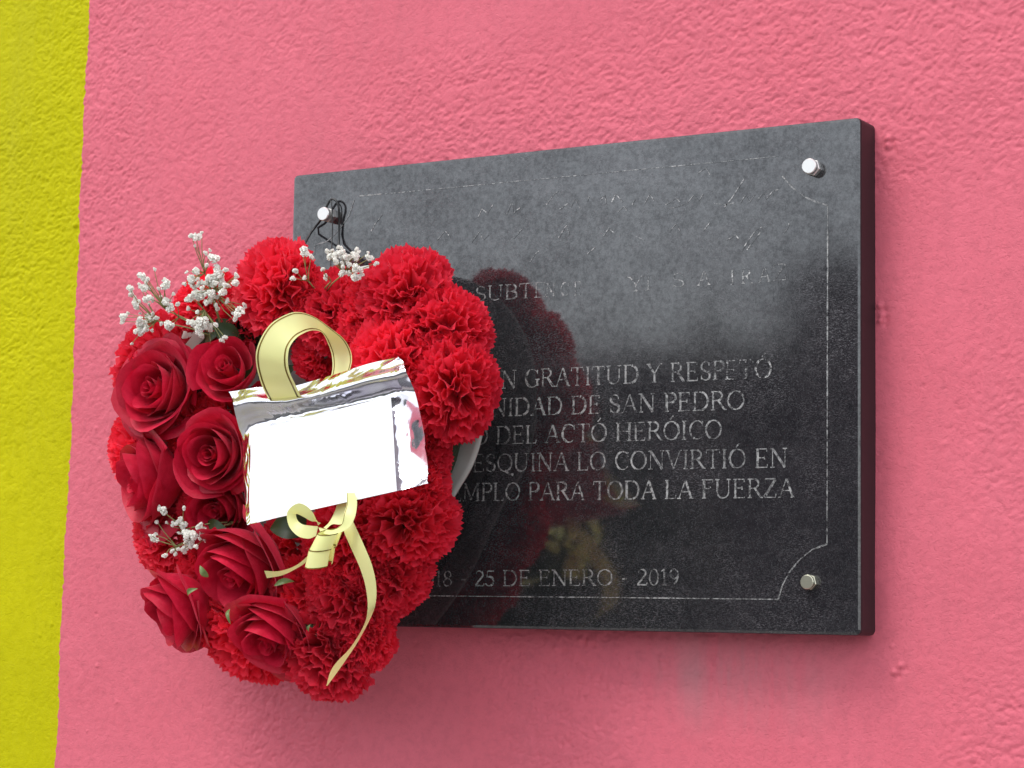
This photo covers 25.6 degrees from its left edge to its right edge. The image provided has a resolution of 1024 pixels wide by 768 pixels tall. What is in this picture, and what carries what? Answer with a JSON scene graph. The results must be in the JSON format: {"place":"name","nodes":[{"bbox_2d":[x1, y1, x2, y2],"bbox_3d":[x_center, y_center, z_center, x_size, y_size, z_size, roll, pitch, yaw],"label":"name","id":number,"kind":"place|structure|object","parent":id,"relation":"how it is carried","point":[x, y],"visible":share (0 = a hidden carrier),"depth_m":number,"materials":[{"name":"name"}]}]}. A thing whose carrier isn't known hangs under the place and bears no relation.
{"place":"outdoors","nodes":[
{"label":"outdoors","id":0,"kind":"place"},
{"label":"pavement","id":1,"kind":"structure","parent":0,"visible":0},
{"bbox_2d":[0,0,88,767],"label":"yellow wall","id":2,"kind":"structure","parent":1,"relation":"on","point":[43,52],"depth_m":2.30,"materials":[{"name":"paint"}]},
{"bbox_2d":[55,0,1023,767],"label":"pink wall","id":3,"kind":"structure","parent":1,"relation":"on","point":[221,124],"depth_m":1.97,"materials":[{"name":"paint"}]},
{"bbox_2d":[293,118,875,635],"bbox_3d":[0.042,0.003,1.967,0.566,0.420,0.048,-2,-7,30],"label":"memorial plaque","id":4,"kind":"object","parent":3,"relation":"attached to","point":[679,434],"visible":0.88,"depth_m":1.91,"materials":[{"name":"black stone"}]},
{"bbox_2d":[305,198,339,266],"bbox_3d":[-0.171,-0.137,2.060,0.042,0.075,0.076,0,-6,7],"label":"hanging wire","id":5,"kind":"object","parent":4,"relation":"hanging from","point":[319,221],"visible":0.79,"depth_m":2.08,"materials":[{"name":"black metal"}]},
{"bbox_2d":[107,231,503,702],"bbox_3d":[-0.207,0.069,1.983,0.433,0.418,0.119,-2,-7,30],"label":"flower wreath","id":6,"kind":"object","parent":5,"relation":"hanging from","point":[183,368],"visible":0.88,"depth_m":1.96,"materials":[{"name":"red plant"}]},
{"bbox_2d":[256,312,375,685],"bbox_3d":[-0.155,0.092,1.855,0.161,0.308,0.079,-5,-8,45],"label":"ribbon bow","id":7,"kind":"object","parent":6,"relation":"attached to","point":[280,335],"visible":0.96,"depth_m":1.85,"materials":[{"name":"yellow"}]},
{"bbox_2d":[229,356,427,524],"bbox_3d":[-0.158,0.047,1.863,0.226,0.138,0.051,-3,-7,32],"label":"message card","id":8,"kind":"object","parent":7,"relation":"attached to","point":[331,440],"visible":0.98,"depth_m":1.85,"materials":[{"name":"white paper"}]}
]}

